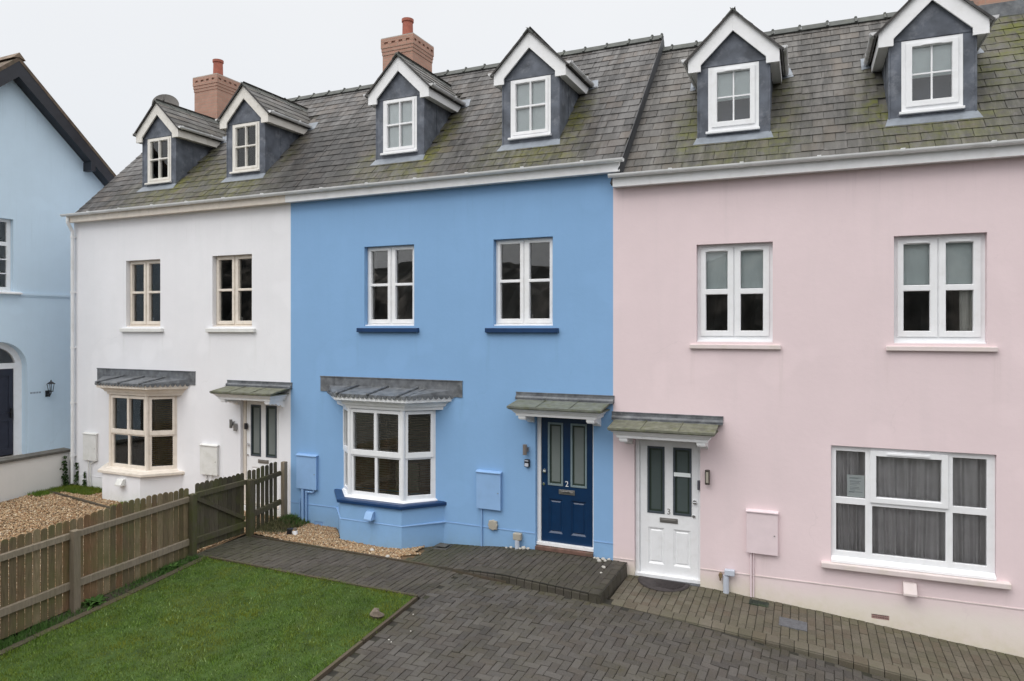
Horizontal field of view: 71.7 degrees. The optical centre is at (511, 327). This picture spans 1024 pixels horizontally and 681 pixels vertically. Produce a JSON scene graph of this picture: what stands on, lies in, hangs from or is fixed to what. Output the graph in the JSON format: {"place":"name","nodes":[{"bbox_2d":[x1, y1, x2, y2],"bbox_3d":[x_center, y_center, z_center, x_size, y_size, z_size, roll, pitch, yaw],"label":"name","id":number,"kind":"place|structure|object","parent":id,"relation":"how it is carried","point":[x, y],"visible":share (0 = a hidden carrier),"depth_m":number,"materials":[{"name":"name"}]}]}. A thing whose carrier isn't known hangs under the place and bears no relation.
{"place":"outdoors","nodes":[
{"label":"outdoors","id":0,"kind":"place"},
{"bbox_2d":[0,491,278,638],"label":"gravel yard","id":1,"kind":"structure","parent":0,"point":[62,545],"depth_m":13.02,"materials":[{"name":"beige gravel"}]},
{"bbox_2d":[27,483,151,507],"bbox_3d":[-8.550,3.565,14.948,3.800,0.111,1.052,0,0,24],"label":"grass strip","id":2,"kind":"object","parent":1,"relation":"on","point":[76,489],"depth_m":15.52,"materials":[{"name":"green plant"}]},
{"bbox_2d":[48,490,151,519],"bbox_3d":[-8.229,3.631,14.286,4.641,0.126,0.080,0,0,33],"label":"gravel board","id":3,"kind":"object","parent":1,"relation":"on","point":[84,500],"visible":0.29,"depth_m":14.71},
{"bbox_2d":[0,555,415,680],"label":"lawn","id":4,"kind":"structure","parent":0,"point":[291,660],"depth_m":8.94,"materials":[{"name":"green plant"}]},
{"bbox_2d":[370,608,383,618],"bbox_3d":[-1.764,3.745,9.243,0.222,0.144,0.137,0,0,24],"label":"garden rock","id":5,"kind":"object","parent":4,"relation":"on","point":[376,613],"visible":0.95,"depth_m":9.20,"materials":[{"name":"brown stone"}]},
{"bbox_2d":[197,536,459,599],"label":"path","id":6,"kind":"structure","parent":0,"point":[421,581],"depth_m":11.10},
{"bbox_2d":[251,535,505,583],"bbox_3d":[-2.313,3.716,11.523,5.054,0.069,0.181,0,0,26],"label":"edging","id":7,"kind":"object","parent":6,"relation":"on","point":[389,558],"visible":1,"depth_m":11.54,"materials":[{"name":"grey concrete"}]},
{"bbox_2d":[1,482,808,653],"bbox_3d":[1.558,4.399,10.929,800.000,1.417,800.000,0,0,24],"label":"ground","id":8,"kind":"structure","parent":0,"point":[114,590],"depth_m":9.54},
{"bbox_2d":[0,447,70,501],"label":"boundary wall","id":9,"kind":"structure","parent":8,"relation":"on","point":[22,475],"depth_m":15.41,"materials":[{"name":"white paint"}]},
{"bbox_2d":[60,456,68,485],"bbox_3d":[-10.121,3.272,16.000,0.260,0.745,0.189,0,0,24],"label":"ivy plant","id":10,"kind":"object","parent":9,"relation":"attached to","point":[64,479],"visible":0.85,"depth_m":16.01,"materials":[{"name":"green plant"}]},
{"bbox_2d":[0,52,116,457],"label":"neighbour house","id":11,"kind":"structure","parent":8,"relation":"on","point":[53,165],"depth_m":16.89,"materials":[{"name":"blue paint"}]},
{"bbox_2d":[0,342,21,455],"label":"door","id":12,"kind":"structure","parent":11,"relation":"in","point":[10,373],"depth_m":16.57,"materials":[{"name":"blue wood"}]},
{"bbox_2d":[0,218,22,293],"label":"window","id":13,"kind":"structure","parent":11,"relation":"in","point":[3,290],"depth_m":16.40,"materials":[{"name":"white wood"}]},
{"bbox_2d":[70,452,72,484],"bbox_3d":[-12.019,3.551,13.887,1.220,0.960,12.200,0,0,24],"label":"drainpipe","id":14,"kind":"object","parent":8,"relation":"on","point":[70,468],"depth_m":16.40,"materials":[{"name":"white plastic"}]},
{"bbox_2d":[0,557,204,655],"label":"sleeper edging","id":15,"kind":"object","parent":8,"relation":"on","point":[83,614],"visible":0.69,"depth_m":9.68,"materials":[{"name":"brown wood"}]},
{"bbox_2d":[6,555,204,646],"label":"weeds","id":16,"kind":"object","parent":8,"relation":"on","point":[111,596],"visible":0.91,"depth_m":10.13,"materials":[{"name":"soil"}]},
{"bbox_2d":[0,488,188,638],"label":"picket fence","id":17,"kind":"object","parent":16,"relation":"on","point":[129,555],"visible":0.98,"depth_m":9.94,"materials":[{"name":"brown wood"}]},
{"bbox_2d":[189,473,245,556],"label":"picket gate","id":18,"kind":"structure","parent":17,"relation":"attached to","point":[216,510],"depth_m":11.98,"materials":[{"name":"brown wood"}]},
{"bbox_2d":[81,594,108,610],"bbox_3d":[-5.792,3.826,9.860,0.394,0.136,0.382,0,0,35],"label":"weed plant","id":19,"kind":"object","parent":16,"relation":"on","point":[95,601],"visible":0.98,"depth_m":9.87,"materials":[{"name":"green plant"}]},
{"bbox_2d":[0,554,201,649],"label":"grass edge","id":20,"kind":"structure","parent":16,"relation":"on","point":[11,640],"depth_m":9.53,"materials":[{"name":"green plant"}]},
{"bbox_2d":[161,562,179,571],"bbox_3d":[-5.345,3.733,11.046,0.380,0.112,0.279,0,0,-39],"label":"weed plant","id":21,"kind":"object","parent":16,"relation":"on","point":[167,566],"visible":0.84,"depth_m":11.02,"materials":[{"name":"green plant"}]},
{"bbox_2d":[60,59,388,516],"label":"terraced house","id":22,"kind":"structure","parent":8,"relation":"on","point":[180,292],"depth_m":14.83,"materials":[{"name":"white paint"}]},
{"bbox_2d":[73,463,78,484],"bbox_3d":[-9.850,3.346,16.042,0.111,0.590,0.134,0,0,-20],"label":"ivy plant","id":23,"kind":"object","parent":22,"relation":"attached to","point":[76,475],"visible":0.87,"depth_m":16.04,"materials":[{"name":"green plant"}]},
{"bbox_2d":[82,472,86,485],"bbox_3d":[-9.614,3.436,15.933,0.159,0.410,0.092,0,0,24],"label":"ivy plant","id":24,"kind":"object","parent":22,"relation":"attached to","point":[84,482],"visible":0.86,"depth_m":15.94,"materials":[{"name":"green plant"}]},
{"bbox_2d":[119,260,163,331],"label":"window","id":25,"kind":"structure","parent":22,"relation":"in","point":[144,275],"depth_m":15.31,"materials":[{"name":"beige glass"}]},
{"bbox_2d":[95,368,195,477],"bbox_3d":[-7.987,1.974,14.940,3.010,2.145,0.694,0,0,24],"label":"bay window","id":26,"kind":"structure","parent":22,"relation":"in","point":[131,392],"depth_m":14.80,"materials":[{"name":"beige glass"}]},
{"bbox_2d":[205,255,255,331],"bbox_3d":[-5.588,-0.676,14.214,1.290,1.545,0.225,0,0,24],"label":"window","id":27,"kind":"structure","parent":22,"relation":"in","point":[233,273],"depth_m":14.25,"materials":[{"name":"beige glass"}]},
{"bbox_2d":[243,400,278,508],"bbox_3d":[-4.896,2.441,13.972,0.976,2.160,0.155,0,0,24],"label":"door","id":28,"kind":"structure","parent":22,"relation":"in","point":[261,438],"depth_m":13.98,"materials":[{"name":"white wood"}]},
{"bbox_2d":[246,461,286,536],"bbox_3d":[-4.493,3.123,12.998,0.133,1.220,0.962,0,0,24],"label":"picket fence","id":29,"kind":"object","parent":8,"relation":"on","point":[254,510],"visible":0.92,"depth_m":12.99,"materials":[{"name":"brown wood"}]},
{"bbox_2d":[244,525,304,537],"bbox_3d":[-4.335,3.656,13.029,0.770,0.139,0.970,0,0,24],"label":"earth mound","id":30,"kind":"object","parent":8,"relation":"on","point":[271,530],"visible":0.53,"depth_m":12.76,"materials":[{"name":"soil"}]},
{"bbox_2d":[254,513,309,534],"bbox_3d":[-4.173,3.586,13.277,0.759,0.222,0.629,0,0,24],"label":"plant","id":31,"kind":"object","parent":30,"relation":"on","point":[295,518],"visible":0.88,"depth_m":13.24,"materials":[{"name":"green plant"}]},
{"bbox_2d":[206,556,417,600],"bbox_3d":[-3.106,3.747,10.602,3.954,0.139,0.035,0,0,24],"label":"lawn edging","id":32,"kind":"object","parent":8,"relation":"on","point":[306,575],"visible":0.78,"depth_m":10.53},
{"bbox_2d":[254,523,431,559],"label":"gravel","id":33,"kind":"structure","parent":8,"relation":"on","point":[307,531],"depth_m":12.26,"materials":[{"name":"beige gravel"}]},
{"bbox_2d":[287,528,292,534],"bbox_3d":[-3.961,3.649,12.656,0.113,0.132,0.113,0,0,24],"label":"plant pot","id":34,"kind":"object","parent":33,"relation":"on","point":[289,530],"visible":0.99,"depth_m":12.62,"materials":[{"name":"black plastic"}]},
{"bbox_2d":[310,597,416,680],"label":"lawn edging","id":35,"kind":"object","parent":8,"relation":"on","point":[327,670],"visible":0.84,"depth_m":8.62,"materials":[{"name":"grey concrete"}]},
{"bbox_2d":[281,17,664,559],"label":"terraced house","id":36,"kind":"structure","parent":8,"relation":"on","point":[476,203],"depth_m":12.15,"materials":[{"name":"blue paint"}]},
{"bbox_2d":[356,245,418,331],"bbox_3d":[-2.150,-0.686,12.752,1.290,1.545,0.395,0,0,24],"label":"window","id":37,"kind":"structure","parent":36,"relation":"in","point":[393,319],"depth_m":12.72,"materials":[{"name":"white plastic"}]},
{"bbox_2d":[320,376,462,509],"bbox_3d":[-2.319,1.974,12.377,3.010,2.145,0.694,0,0,24],"label":"bay window","id":38,"kind":"structure","parent":36,"relation":"in","point":[403,398],"depth_m":12.26,"materials":[{"name":"white glass"}]},
{"bbox_2d":[385,486,429,493],"bbox_3d":[-1.969,3.281,13.320,0.700,0.500,0.550,0,0,24],"label":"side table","id":39,"kind":"object","parent":36,"relation":"in","point":[414,491],"visible":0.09,"depth_m":13.35,"materials":[{"name":"brown wood"}]},
{"bbox_2d":[396,462,419,489],"bbox_3d":[-1.877,2.681,12.796,0.500,0.500,0.070,0,0,24],"label":"window blind","id":40,"kind":"object","parent":36,"relation":"in","point":[411,476],"visible":0.39,"depth_m":12.71,"materials":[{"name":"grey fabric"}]},
{"bbox_2d":[485,237,558,332],"bbox_3d":[0.180,-0.686,11.605,1.290,1.545,0.225,0,0,24],"label":"window","id":41,"kind":"structure","parent":36,"relation":"in","point":[525,280],"depth_m":11.64,"materials":[{"name":"white plastic"}]},
{"bbox_2d":[536,417,593,551],"bbox_3d":[0.871,2.441,11.363,0.976,2.160,0.155,0,0,24],"label":"door","id":42,"kind":"structure","parent":36,"relation":"in","point":[565,446],"depth_m":11.35,"materials":[{"name":"blue paint"}]},
{"bbox_2d":[405,544,626,603],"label":"entrance ramp","id":43,"kind":"structure","parent":8,"relation":"on","point":[575,577],"depth_m":10.65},
{"bbox_2d":[432,543,452,550],"bbox_3d":[-1.165,3.692,11.919,0.260,0.078,0.240,0,0,24],"label":"drain cover","id":44,"kind":"object","parent":43,"relation":"on","point":[443,546],"visible":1,"depth_m":11.88,"materials":[{"name":"grey metal"}]},
{"bbox_2d":[607,0,1023,657],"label":"terraced house","id":45,"kind":"structure","parent":8,"relation":"on","point":[817,228],"depth_m":9.95,"materials":[{"name":"pink paint"}]},
{"bbox_2d":[635,439,699,583],"bbox_3d":[2.359,2.716,10.720,0.976,2.160,0.155,0,0,22],"label":"door","id":46,"kind":"structure","parent":45,"relation":"in","point":[667,472],"depth_m":10.70,"materials":[{"name":"white wood"}]},
{"bbox_2d":[689,242,780,349],"bbox_3d":[3.242,-0.454,10.317,1.260,1.530,0.255,0,0,22],"label":"window","id":47,"kind":"structure","parent":45,"relation":"in","point":[732,270],"depth_m":10.34,"materials":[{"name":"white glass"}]},
{"bbox_2d":[836,450,858,550],"bbox_3d":[4.642,2.401,9.905,0.369,1.540,0.112,0,0,33],"label":"curtain","id":48,"kind":"object","parent":45,"relation":"hanging from","point":[847,462],"visible":0.64,"depth_m":9.89,"materials":[{"name":"grey fabric"}]},
{"bbox_2d":[855,452,908,556],"bbox_3d":[5.066,2.401,9.721,0.661,1.540,0.133,0,0,21],"label":"curtain","id":49,"kind":"object","parent":45,"relation":"hanging from","point":[888,522],"visible":0.61,"depth_m":9.68,"materials":[{"name":"grey fabric"}]},
{"bbox_2d":[821,445,1011,589],"bbox_3d":[5.296,2.459,9.408,2.190,1.673,0.215,0,0,22],"label":"window","id":50,"kind":"structure","parent":45,"relation":"in","point":[949,571],"depth_m":9.35,"materials":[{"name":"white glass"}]},
{"bbox_2d":[847,474,863,496],"bbox_3d":[4.715,2.173,9.727,0.216,0.300,0.002,0,0,22],"label":"window notice","id":51,"kind":"object","parent":50,"relation":"attached to","point":[855,485],"depth_m":9.73,"materials":[{"name":"paper"}]},
{"bbox_2d":[903,457,955,561],"bbox_3d":[5.585,2.401,9.506,0.609,1.540,0.126,0,0,24],"label":"curtain","id":52,"kind":"object","parent":45,"relation":"hanging from","point":[926,532],"visible":0.61,"depth_m":9.53,"materials":[{"name":"grey fabric"}]},
{"bbox_2d":[886,233,997,351],"bbox_3d":[5.622,-0.454,9.333,1.260,1.530,0.255,0,0,22],"label":"window","id":53,"kind":"structure","parent":45,"relation":"in","point":[935,264],"depth_m":9.36,"materials":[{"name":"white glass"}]},
{"bbox_2d":[959,290,971,330],"bbox_3d":[6.064,-0.429,9.328,0.310,1.180,0.047,0,0,21],"label":"curtain","id":54,"kind":"object","parent":45,"relation":"hanging from","point":[965,302],"visible":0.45,"depth_m":9.36,"materials":[{"name":"fabric"}]},
{"bbox_2d":[954,458,985,564],"bbox_3d":[6.041,2.401,9.316,0.520,1.540,0.138,0,0,24],"label":"curtain","id":55,"kind":"object","parent":45,"relation":"hanging from","point":[970,491],"visible":0.61,"depth_m":9.33,"materials":[{"name":"grey fabric"}]},
{"bbox_2d":[0,0,907,174],"label":"sky","id":56,"kind":"structure","parent":0,"point":[104,63],"materials":[{"name":"white"}]},
{"bbox_2d":[320,574,893,680],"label":"driveway","id":57,"kind":"structure","parent":0,"point":[463,627],"depth_m":8.48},
{"bbox_2d":[609,575,1023,680],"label":"pavement","id":58,"kind":"structure","parent":0,"point":[890,653],"depth_m":9.08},
{"bbox_2d":[638,576,689,591],"bbox_3d":[2.183,3.772,10.391,0.770,0.041,0.452,0,0,24],"label":"doormat","id":59,"kind":"object","parent":58,"relation":"on","point":[661,584],"visible":1,"depth_m":10.37,"materials":[{"name":"fabric"}]},
{"bbox_2d":[749,599,768,606],"bbox_3d":[3.455,3.867,9.923,0.260,0.058,0.168,0,0,24],"label":"drain cover","id":60,"kind":"object","parent":58,"relation":"on","point":[758,603],"visible":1,"depth_m":9.91,"materials":[{"name":"grey metal"}]},
{"bbox_2d":[779,616,806,631],"bbox_3d":[3.702,3.916,9.342,0.354,0.062,0.286,0,0,24],"label":"manhole cover","id":61,"kind":"object","parent":58,"relation":"on","point":[793,624],"visible":1,"depth_m":9.33,"materials":[{"name":"metal"}]}
]}

